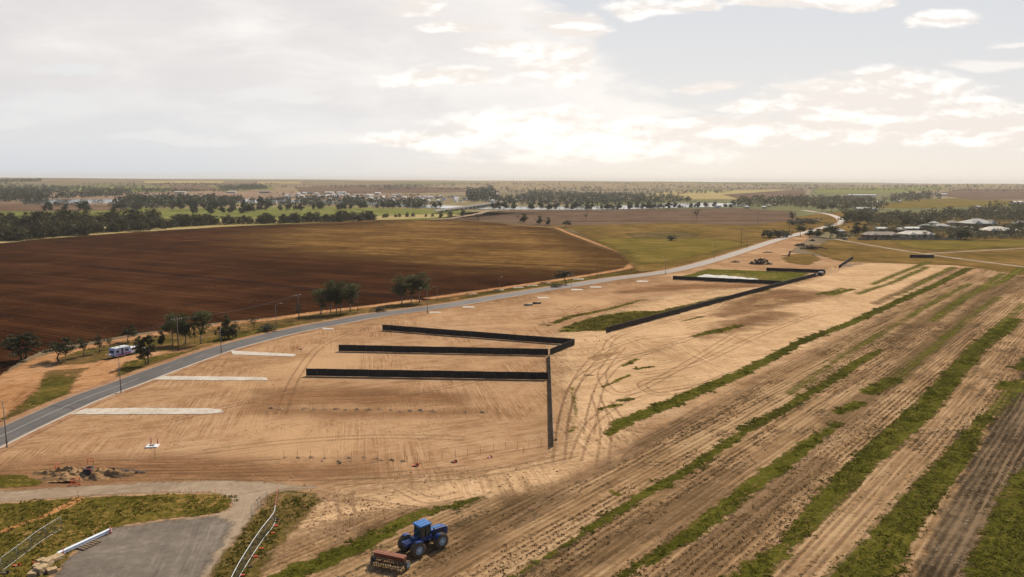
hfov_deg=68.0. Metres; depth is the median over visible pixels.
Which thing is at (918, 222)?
woodland tree
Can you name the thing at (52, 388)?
verge
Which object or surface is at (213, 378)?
driveway
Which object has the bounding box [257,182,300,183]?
paddock
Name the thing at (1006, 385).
grass strip
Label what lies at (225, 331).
bush
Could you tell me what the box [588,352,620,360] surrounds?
sand mound
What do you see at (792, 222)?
bush
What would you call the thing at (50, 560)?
stone block
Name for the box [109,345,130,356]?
caravan
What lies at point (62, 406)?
road patch
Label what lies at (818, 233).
round tree
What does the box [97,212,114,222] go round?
windbreak tree
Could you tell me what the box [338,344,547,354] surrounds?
sheet fence
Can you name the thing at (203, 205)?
river gum
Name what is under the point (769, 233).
bush
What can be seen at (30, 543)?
wire fence
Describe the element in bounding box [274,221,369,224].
field margin
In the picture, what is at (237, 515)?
gravel road
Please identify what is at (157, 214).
windbreak tree
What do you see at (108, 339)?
leafless tree
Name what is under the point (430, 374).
sheet fence
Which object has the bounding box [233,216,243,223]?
windbreak tree
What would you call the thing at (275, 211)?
paddock
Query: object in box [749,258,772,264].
scrap heap
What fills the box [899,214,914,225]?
woodland tree
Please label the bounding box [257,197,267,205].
river gum
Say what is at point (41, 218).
windbreak tree
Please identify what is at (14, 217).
windbreak tree
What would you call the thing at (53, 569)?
stone block
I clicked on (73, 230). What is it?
windbreak tree
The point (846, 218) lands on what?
woodland tree
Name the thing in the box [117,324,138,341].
spreading tree
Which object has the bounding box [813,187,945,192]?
paddock
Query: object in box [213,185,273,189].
paddock
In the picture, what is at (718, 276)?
plastic sheeting
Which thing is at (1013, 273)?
grass strip
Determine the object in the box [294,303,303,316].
leafless tree
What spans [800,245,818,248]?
scrap heap
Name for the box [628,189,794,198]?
paddock
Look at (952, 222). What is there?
house
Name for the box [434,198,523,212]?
road bridge
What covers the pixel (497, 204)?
river gum
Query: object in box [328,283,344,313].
gum tree
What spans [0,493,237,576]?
turf
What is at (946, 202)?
paddock
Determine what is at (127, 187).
paddock
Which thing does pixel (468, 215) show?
dirt track
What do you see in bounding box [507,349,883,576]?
grass strip
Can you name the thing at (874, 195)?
shed
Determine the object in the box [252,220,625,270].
ploughed field
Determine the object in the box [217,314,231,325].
round tree
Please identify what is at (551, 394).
sheet fence
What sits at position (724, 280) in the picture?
sheet fence
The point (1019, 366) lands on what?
grass strip
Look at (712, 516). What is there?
grass strip
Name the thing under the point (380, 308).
bush
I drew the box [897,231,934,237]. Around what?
house
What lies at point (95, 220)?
woodland
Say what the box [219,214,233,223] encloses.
windbreak tree
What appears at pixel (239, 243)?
ploughed field
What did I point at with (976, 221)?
house
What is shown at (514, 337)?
sheet fence
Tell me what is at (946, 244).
paddock
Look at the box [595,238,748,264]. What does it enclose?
paddock
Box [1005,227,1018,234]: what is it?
woodland tree
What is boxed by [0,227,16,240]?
windbreak tree
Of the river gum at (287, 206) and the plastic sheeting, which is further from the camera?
the river gum at (287, 206)
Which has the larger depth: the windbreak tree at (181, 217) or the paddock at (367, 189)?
the paddock at (367, 189)
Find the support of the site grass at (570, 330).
on the bare earth at (674, 354)
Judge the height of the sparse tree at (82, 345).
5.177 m
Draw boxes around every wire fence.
[0,516,61,571]
[231,509,278,576]
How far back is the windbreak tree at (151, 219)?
669.30 m
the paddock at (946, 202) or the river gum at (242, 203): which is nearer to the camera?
the river gum at (242, 203)
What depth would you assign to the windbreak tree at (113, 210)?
746.48 m
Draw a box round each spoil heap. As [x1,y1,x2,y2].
[32,466,134,482]
[109,467,146,477]
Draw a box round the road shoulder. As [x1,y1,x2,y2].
[0,210,841,452]
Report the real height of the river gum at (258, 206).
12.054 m
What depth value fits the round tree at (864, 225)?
677.94 m
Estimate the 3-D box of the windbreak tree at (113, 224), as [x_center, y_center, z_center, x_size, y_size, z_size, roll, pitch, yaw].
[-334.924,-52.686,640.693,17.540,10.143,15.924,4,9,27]
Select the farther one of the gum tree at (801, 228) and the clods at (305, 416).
the gum tree at (801, 228)
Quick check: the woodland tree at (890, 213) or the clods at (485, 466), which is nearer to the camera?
the clods at (485, 466)
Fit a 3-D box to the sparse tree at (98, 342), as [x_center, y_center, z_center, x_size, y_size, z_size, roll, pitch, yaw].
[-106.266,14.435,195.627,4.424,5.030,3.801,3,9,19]
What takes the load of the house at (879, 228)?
on the ground at (289, 188)
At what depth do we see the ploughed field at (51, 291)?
310.52 m
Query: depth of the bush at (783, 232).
615.34 m
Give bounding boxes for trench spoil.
[0,497,84,532]
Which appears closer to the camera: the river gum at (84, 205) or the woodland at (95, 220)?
the woodland at (95, 220)
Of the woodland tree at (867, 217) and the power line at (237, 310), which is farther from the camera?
the woodland tree at (867, 217)
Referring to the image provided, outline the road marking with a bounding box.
[2,218,839,435]
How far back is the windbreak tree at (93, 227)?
617.18 m
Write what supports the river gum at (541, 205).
on the paddock at (731, 216)
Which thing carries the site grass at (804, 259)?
on the bare earth at (510, 427)
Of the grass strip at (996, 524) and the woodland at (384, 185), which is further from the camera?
the woodland at (384, 185)
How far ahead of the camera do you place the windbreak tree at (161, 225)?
673.69 m
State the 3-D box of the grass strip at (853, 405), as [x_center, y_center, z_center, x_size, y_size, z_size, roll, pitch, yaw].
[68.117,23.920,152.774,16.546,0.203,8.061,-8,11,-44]
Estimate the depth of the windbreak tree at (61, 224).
589.27 m
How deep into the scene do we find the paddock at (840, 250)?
478.35 m
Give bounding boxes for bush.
[213,325,232,339]
[222,324,240,336]
[257,324,280,331]
[369,306,387,310]
[667,235,678,239]
[763,230,780,237]
[774,230,788,236]
[786,220,802,224]
[795,218,811,223]
[805,218,822,222]
[832,232,852,237]
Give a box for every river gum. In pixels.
[41,203,48,210]
[47,200,53,210]
[79,200,93,210]
[137,203,143,209]
[167,202,175,209]
[175,200,185,207]
[189,199,200,207]
[200,201,206,208]
[205,206,213,213]
[213,199,219,208]
[240,198,247,207]
[247,203,255,211]
[256,203,263,209]
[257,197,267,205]
[282,202,290,209]
[357,201,364,207]
[494,200,500,208]
[537,202,546,208]
[551,202,560,208]
[570,201,580,208]
[646,201,651,208]
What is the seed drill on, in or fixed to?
on the stubble field at (672, 508)
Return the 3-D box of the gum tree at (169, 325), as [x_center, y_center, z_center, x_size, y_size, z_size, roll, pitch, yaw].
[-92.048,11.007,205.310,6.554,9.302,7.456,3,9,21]
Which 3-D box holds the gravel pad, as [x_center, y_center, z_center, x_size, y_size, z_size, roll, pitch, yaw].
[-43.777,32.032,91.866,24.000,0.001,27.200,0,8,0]
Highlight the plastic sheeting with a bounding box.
[697,274,757,279]
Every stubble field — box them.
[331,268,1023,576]
[916,372,1023,576]
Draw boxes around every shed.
[847,194,876,196]
[856,207,877,211]
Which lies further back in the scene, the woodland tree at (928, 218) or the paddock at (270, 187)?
the paddock at (270, 187)
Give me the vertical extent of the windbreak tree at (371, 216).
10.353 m
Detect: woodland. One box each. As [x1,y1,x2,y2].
[0,178,1023,195]
[0,182,267,208]
[0,215,374,240]
[246,184,740,209]
[733,189,1023,212]
[866,206,1023,238]
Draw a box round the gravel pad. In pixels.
[55,515,232,576]
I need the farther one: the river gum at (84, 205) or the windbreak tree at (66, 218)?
the river gum at (84, 205)
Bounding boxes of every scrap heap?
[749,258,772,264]
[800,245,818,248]
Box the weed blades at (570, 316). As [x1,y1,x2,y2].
[550,289,853,410]
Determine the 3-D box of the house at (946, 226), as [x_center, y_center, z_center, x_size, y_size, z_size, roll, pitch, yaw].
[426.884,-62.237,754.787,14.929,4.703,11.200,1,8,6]
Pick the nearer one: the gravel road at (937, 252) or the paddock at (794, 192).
the gravel road at (937, 252)
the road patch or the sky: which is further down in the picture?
the road patch
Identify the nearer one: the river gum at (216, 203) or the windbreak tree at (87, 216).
the windbreak tree at (87, 216)
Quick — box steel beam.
[57,529,111,553]
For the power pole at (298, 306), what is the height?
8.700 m
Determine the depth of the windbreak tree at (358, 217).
823.39 m
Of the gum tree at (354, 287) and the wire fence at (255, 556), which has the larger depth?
the gum tree at (354, 287)
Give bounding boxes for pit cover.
[145,444,159,447]
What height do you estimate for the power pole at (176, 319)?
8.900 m
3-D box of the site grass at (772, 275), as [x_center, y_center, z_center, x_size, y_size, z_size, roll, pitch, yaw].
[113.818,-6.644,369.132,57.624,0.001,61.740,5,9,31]
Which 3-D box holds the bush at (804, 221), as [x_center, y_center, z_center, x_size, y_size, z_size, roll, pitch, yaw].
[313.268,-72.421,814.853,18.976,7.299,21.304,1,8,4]
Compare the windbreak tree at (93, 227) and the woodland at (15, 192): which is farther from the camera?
the woodland at (15, 192)
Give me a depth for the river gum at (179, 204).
1054.87 m
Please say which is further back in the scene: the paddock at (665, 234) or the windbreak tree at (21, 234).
the paddock at (665, 234)
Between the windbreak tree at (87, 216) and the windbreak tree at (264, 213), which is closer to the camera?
the windbreak tree at (87, 216)
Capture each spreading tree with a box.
[0,331,42,359]
[39,336,76,361]
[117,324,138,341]
[132,334,156,364]
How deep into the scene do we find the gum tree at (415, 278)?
277.63 m
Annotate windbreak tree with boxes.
[0,213,10,225]
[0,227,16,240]
[5,212,22,225]
[11,229,33,240]
[20,211,37,228]
[24,211,52,227]
[25,224,45,238]
[31,223,49,237]
[44,223,59,236]
[45,212,61,222]
[47,227,59,236]
[51,209,74,220]
[51,213,73,222]
[52,223,77,235]
[53,221,71,235]
[63,210,80,219]
[72,215,86,225]
[73,222,94,235]
[77,210,96,221]
[90,224,97,233]
[91,212,103,223]
[94,224,108,232]
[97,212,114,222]
[105,220,125,230]
[106,221,121,231]
[108,208,121,218]
[115,218,130,230]
[116,208,139,220]
[129,210,145,220]
[131,218,150,230]
[142,209,162,219]
[143,216,157,228]
[144,208,166,220]
[153,220,166,228]
[164,219,177,227]
[169,214,184,218]
[169,218,180,226]
[172,215,183,225]
[180,217,195,225]
[191,215,205,225]
[203,214,218,224]
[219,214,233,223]
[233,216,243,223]
[247,216,255,223]
[256,212,276,221]
[258,216,270,223]
[268,216,276,222]
[274,214,288,221]
[300,213,308,221]
[305,211,315,221]
[313,212,321,221]
[323,214,332,221]
[334,211,347,219]
[354,212,364,220]
[367,211,377,219]
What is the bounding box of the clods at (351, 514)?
[255,491,420,565]
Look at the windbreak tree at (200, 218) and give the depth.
723.79 m
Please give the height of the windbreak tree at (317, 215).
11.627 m
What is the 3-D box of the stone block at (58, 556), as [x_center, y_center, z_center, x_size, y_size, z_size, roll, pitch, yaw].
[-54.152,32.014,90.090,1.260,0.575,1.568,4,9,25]
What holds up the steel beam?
on the turf at (114, 501)
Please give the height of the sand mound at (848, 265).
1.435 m
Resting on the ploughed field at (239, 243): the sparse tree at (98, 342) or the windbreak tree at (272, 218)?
the windbreak tree at (272, 218)
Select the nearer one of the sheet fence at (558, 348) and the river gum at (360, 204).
the sheet fence at (558, 348)
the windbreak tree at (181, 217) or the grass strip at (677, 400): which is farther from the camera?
the windbreak tree at (181, 217)
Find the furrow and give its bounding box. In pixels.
[77,265,428,300]
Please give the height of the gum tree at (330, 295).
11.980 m
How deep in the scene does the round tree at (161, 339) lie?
204.79 m
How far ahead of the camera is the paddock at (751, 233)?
693.05 m
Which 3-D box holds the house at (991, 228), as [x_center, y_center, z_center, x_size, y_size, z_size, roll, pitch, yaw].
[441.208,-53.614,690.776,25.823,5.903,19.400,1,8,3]
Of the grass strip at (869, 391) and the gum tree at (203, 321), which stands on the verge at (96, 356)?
the gum tree at (203, 321)
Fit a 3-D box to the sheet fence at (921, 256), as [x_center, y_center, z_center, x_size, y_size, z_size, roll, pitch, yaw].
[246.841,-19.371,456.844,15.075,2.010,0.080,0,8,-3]
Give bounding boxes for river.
[22,199,748,209]
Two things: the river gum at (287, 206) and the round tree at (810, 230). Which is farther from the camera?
the river gum at (287, 206)
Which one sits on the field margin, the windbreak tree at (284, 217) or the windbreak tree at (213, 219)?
the windbreak tree at (213, 219)
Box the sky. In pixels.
[0,0,1023,183]
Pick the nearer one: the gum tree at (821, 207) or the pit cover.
the pit cover
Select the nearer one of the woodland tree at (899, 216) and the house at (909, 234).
the house at (909, 234)
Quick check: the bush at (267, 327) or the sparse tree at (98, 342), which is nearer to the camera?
the sparse tree at (98, 342)
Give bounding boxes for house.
[861,231,899,237]
[874,227,887,230]
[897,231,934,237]
[900,227,920,230]
[935,224,949,228]
[946,220,956,224]
[955,219,997,226]
[979,226,1009,231]
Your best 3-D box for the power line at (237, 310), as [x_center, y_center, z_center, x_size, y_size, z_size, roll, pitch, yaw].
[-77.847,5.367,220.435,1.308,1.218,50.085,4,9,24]
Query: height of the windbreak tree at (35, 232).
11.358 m
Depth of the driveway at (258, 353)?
196.65 m
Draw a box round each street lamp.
[0,400,7,447]
[107,354,121,392]
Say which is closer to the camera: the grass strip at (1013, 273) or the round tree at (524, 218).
the grass strip at (1013, 273)
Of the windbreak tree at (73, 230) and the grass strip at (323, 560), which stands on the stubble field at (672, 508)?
the grass strip at (323, 560)
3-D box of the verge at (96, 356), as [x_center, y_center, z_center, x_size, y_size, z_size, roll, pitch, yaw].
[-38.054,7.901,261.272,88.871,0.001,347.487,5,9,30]
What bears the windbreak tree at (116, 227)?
on the field margin
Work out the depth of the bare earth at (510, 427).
149.87 m
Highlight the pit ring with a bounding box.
[83,466,93,475]
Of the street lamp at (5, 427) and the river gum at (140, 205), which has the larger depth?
the river gum at (140, 205)
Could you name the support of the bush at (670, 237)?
on the paddock at (649, 250)
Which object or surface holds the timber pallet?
on the turf at (114, 501)
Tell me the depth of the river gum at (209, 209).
947.40 m
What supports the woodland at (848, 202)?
on the ground at (289, 188)
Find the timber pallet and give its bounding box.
[77,539,101,550]
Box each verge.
[0,268,650,421]
[16,270,652,408]
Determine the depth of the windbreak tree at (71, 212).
710.07 m
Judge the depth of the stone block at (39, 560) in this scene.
89.06 m
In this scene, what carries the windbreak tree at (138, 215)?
on the paddock at (242, 224)
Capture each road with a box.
[0,210,843,445]
[0,480,316,576]
[823,237,1023,266]
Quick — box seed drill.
[370,549,409,573]
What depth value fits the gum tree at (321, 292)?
252.67 m
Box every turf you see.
[0,474,41,487]
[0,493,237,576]
[212,490,321,576]
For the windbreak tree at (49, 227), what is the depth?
582.78 m
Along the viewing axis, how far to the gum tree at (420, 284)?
278.12 m
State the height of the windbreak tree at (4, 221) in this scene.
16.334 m
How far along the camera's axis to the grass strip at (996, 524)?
96.31 m
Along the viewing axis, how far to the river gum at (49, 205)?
998.20 m
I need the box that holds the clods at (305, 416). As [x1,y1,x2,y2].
[4,378,548,471]
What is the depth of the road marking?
159.15 m
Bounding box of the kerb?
[0,262,713,447]
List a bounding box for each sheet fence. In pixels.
[306,368,547,379]
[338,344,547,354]
[382,324,574,344]
[549,349,552,434]
[550,339,573,354]
[606,270,825,332]
[673,276,780,283]
[766,267,824,272]
[839,256,852,267]
[910,255,933,257]
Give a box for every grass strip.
[267,491,490,576]
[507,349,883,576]
[603,267,974,435]
[612,420,843,576]
[719,318,1022,576]
[787,261,1023,415]
[820,414,996,576]
[832,401,866,413]
[858,377,904,394]
[960,469,1023,576]
[992,380,1018,389]
[1007,358,1023,370]
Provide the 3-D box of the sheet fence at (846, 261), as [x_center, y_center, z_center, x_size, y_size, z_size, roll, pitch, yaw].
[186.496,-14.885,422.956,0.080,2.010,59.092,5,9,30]
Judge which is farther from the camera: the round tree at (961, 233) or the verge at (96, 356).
the round tree at (961, 233)
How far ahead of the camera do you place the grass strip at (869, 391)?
168.61 m
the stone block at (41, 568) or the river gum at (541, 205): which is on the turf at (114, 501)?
the stone block at (41, 568)
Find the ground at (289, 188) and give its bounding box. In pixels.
[0,178,1023,375]
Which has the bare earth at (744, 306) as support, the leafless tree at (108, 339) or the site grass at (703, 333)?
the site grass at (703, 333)
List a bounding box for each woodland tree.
[838,210,853,221]
[852,211,864,222]
[862,211,878,223]
[879,212,891,217]
[886,211,896,219]
[896,212,903,219]
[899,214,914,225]
[913,217,924,225]
[924,215,933,223]
[939,210,952,216]
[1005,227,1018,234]
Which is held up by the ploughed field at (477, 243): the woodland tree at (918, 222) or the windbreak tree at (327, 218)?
the windbreak tree at (327, 218)
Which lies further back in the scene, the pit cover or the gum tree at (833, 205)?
the gum tree at (833, 205)
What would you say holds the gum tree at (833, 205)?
on the paddock at (751, 233)
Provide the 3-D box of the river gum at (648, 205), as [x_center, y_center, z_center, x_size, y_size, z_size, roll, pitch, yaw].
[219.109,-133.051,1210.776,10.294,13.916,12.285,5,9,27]
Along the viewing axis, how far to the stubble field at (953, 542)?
109.84 m
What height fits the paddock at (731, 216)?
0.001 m
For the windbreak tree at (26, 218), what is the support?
on the paddock at (242, 224)
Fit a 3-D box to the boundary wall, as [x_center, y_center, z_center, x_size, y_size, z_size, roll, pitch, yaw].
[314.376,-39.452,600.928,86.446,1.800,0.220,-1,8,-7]
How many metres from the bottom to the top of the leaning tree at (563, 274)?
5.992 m
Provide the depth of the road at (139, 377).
195.47 m
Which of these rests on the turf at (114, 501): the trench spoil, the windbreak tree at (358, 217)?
the trench spoil
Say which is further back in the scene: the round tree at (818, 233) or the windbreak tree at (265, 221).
the windbreak tree at (265, 221)
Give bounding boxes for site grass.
[547,288,856,495]
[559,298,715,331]
[685,269,806,281]
[782,244,842,264]
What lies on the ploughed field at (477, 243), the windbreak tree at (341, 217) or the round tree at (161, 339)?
the windbreak tree at (341, 217)
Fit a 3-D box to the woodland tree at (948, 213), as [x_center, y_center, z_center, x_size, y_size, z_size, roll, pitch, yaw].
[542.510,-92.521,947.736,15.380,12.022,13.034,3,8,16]
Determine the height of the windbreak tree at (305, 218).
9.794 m
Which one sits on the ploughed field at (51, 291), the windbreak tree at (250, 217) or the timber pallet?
the windbreak tree at (250, 217)
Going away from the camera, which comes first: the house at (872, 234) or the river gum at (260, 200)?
the house at (872, 234)
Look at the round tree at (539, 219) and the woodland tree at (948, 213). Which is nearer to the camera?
the round tree at (539, 219)
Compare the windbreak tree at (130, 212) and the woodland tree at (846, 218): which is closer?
the windbreak tree at (130, 212)
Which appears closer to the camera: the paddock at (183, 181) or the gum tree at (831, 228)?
the gum tree at (831, 228)
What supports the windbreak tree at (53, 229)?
on the field margin
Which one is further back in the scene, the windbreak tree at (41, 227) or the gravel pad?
the windbreak tree at (41, 227)
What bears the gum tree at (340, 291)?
on the verge at (96, 356)
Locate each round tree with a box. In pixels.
[155,330,164,345]
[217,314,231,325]
[517,213,528,222]
[534,216,543,223]
[802,228,816,236]
[809,228,825,236]
[848,222,862,234]
[860,223,868,232]
[944,226,977,238]
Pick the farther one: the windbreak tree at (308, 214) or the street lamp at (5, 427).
the windbreak tree at (308, 214)
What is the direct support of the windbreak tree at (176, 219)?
on the field margin
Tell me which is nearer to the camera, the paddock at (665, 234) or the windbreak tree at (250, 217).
the paddock at (665, 234)
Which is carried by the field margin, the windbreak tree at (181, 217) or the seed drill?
the windbreak tree at (181, 217)
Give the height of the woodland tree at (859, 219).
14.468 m
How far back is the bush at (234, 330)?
215.11 m
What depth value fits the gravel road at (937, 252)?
500.19 m
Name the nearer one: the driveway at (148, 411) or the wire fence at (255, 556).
the wire fence at (255, 556)
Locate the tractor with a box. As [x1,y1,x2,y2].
[397,519,448,558]
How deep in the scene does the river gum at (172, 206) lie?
1056.14 m
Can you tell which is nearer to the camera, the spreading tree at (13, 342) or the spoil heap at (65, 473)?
the spoil heap at (65, 473)
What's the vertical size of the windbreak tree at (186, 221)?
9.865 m
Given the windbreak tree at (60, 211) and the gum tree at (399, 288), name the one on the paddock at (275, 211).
the windbreak tree at (60, 211)
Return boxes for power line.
[2,321,165,382]
[174,298,286,318]
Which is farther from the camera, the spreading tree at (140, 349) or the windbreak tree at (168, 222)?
the windbreak tree at (168, 222)
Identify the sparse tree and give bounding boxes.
[75,336,93,356]
[90,334,105,352]
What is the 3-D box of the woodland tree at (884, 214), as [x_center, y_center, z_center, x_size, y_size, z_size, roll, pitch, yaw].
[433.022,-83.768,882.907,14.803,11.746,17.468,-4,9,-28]
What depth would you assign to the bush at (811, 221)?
826.06 m
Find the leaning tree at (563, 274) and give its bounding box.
[553,271,573,283]
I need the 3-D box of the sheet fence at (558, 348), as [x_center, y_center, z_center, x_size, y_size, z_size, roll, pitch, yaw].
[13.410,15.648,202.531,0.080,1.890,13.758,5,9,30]
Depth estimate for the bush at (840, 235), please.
612.91 m
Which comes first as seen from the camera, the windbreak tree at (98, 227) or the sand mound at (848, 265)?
the sand mound at (848, 265)
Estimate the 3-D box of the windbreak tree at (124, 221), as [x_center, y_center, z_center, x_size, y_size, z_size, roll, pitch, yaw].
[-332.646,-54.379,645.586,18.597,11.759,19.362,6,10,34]
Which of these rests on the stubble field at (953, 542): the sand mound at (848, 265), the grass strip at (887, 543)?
the grass strip at (887, 543)
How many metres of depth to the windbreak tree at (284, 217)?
774.31 m
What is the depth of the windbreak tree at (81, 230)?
594.56 m
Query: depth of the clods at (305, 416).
141.77 m
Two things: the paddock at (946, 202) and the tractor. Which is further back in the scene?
the paddock at (946, 202)
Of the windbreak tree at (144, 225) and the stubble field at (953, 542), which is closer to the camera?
the stubble field at (953, 542)
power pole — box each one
[172,318,181,350]
[295,294,299,320]
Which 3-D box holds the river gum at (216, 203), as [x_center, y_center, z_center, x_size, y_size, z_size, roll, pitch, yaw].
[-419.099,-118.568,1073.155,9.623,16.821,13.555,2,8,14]
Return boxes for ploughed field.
[0,219,627,374]
[89,220,623,289]
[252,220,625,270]
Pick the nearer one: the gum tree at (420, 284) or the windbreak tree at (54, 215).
the gum tree at (420, 284)
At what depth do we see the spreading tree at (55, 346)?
186.48 m
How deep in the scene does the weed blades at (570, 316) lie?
239.02 m
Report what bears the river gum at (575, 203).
on the paddock at (731, 216)
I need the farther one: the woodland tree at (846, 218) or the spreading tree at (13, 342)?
the woodland tree at (846, 218)
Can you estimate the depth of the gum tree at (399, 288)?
274.86 m
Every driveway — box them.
[71,408,224,413]
[154,376,267,380]
[231,350,295,356]
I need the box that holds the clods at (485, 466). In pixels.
[230,322,649,510]
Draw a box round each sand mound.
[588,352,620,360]
[751,298,788,305]
[842,263,853,266]
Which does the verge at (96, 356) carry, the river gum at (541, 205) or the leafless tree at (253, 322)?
the leafless tree at (253, 322)
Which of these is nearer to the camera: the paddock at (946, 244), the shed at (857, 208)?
the paddock at (946, 244)
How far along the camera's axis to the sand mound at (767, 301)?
285.25 m
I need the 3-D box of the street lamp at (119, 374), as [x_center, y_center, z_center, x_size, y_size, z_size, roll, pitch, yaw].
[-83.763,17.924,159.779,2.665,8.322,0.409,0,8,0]
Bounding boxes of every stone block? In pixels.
[27,570,37,576]
[33,562,49,575]
[36,557,44,562]
[41,557,54,566]
[46,566,57,574]
[49,553,64,561]
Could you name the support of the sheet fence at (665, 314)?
on the ground at (289, 188)
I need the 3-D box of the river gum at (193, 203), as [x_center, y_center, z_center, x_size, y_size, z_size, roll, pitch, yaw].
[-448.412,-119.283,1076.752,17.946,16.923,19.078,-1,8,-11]
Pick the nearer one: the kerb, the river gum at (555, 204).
the kerb
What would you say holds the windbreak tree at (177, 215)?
on the ploughed field at (239, 243)
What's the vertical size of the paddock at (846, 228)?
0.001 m
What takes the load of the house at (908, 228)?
on the paddock at (1002, 221)
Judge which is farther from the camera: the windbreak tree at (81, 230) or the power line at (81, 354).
the windbreak tree at (81, 230)
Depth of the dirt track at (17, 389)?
181.50 m
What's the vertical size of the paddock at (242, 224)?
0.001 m
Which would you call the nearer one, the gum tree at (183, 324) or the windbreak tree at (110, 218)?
the gum tree at (183, 324)
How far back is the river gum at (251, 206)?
1005.89 m
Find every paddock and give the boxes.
[0,203,123,210]
[0,207,510,227]
[0,214,459,242]
[57,186,170,191]
[143,181,223,182]
[171,185,218,190]
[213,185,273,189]
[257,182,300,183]
[294,186,465,192]
[442,208,795,225]
[544,211,857,271]
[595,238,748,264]
[626,231,697,238]
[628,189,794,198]
[724,189,805,198]
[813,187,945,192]
[813,236,1023,274]
[839,220,872,231]
[841,212,1023,238]
[878,198,1020,207]
[891,239,1023,249]
[940,189,1023,199]
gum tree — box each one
[158,312,185,344]
[171,312,195,343]
[190,311,213,343]
[309,288,332,314]
[321,280,337,313]
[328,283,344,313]
[332,280,351,313]
[342,283,360,311]
[389,273,412,303]
[403,275,420,302]
[410,271,431,302]
[794,223,807,235]
[816,202,827,211]
[822,222,840,237]
[826,201,839,210]
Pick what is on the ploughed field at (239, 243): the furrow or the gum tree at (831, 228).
the furrow
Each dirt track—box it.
[0,225,634,420]
[430,209,500,219]
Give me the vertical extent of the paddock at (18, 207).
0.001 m
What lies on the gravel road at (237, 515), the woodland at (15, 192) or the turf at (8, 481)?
the turf at (8, 481)
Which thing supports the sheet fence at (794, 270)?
on the site grass at (772, 275)
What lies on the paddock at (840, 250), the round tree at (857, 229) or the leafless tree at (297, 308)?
the round tree at (857, 229)
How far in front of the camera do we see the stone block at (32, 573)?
86.00 m
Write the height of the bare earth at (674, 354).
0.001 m
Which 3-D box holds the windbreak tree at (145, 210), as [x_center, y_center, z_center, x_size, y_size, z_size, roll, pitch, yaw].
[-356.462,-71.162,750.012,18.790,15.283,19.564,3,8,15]
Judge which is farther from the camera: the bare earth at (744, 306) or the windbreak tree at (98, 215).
the windbreak tree at (98, 215)
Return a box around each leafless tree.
[104,337,113,345]
[246,317,258,329]
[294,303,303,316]
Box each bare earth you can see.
[0,235,987,576]
[287,262,963,535]
[700,290,838,337]
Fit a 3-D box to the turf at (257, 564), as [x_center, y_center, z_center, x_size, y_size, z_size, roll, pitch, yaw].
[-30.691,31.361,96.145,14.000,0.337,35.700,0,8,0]
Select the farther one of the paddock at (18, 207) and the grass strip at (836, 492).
the paddock at (18, 207)
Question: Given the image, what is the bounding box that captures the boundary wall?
[857,237,959,239]
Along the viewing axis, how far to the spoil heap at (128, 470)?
116.71 m
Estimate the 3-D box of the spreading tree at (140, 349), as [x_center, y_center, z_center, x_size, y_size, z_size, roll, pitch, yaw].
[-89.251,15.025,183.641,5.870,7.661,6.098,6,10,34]
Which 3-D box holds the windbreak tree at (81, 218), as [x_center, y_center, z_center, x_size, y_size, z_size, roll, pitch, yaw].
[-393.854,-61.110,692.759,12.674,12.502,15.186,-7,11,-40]
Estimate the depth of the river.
1327.49 m
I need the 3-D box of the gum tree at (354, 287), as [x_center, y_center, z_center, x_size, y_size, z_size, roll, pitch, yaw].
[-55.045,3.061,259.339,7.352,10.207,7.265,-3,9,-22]
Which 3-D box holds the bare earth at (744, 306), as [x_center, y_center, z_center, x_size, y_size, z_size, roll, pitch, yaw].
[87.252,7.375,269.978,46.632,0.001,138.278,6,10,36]
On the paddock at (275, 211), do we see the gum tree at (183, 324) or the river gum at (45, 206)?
the river gum at (45, 206)
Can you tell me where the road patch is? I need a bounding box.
[51,405,75,408]

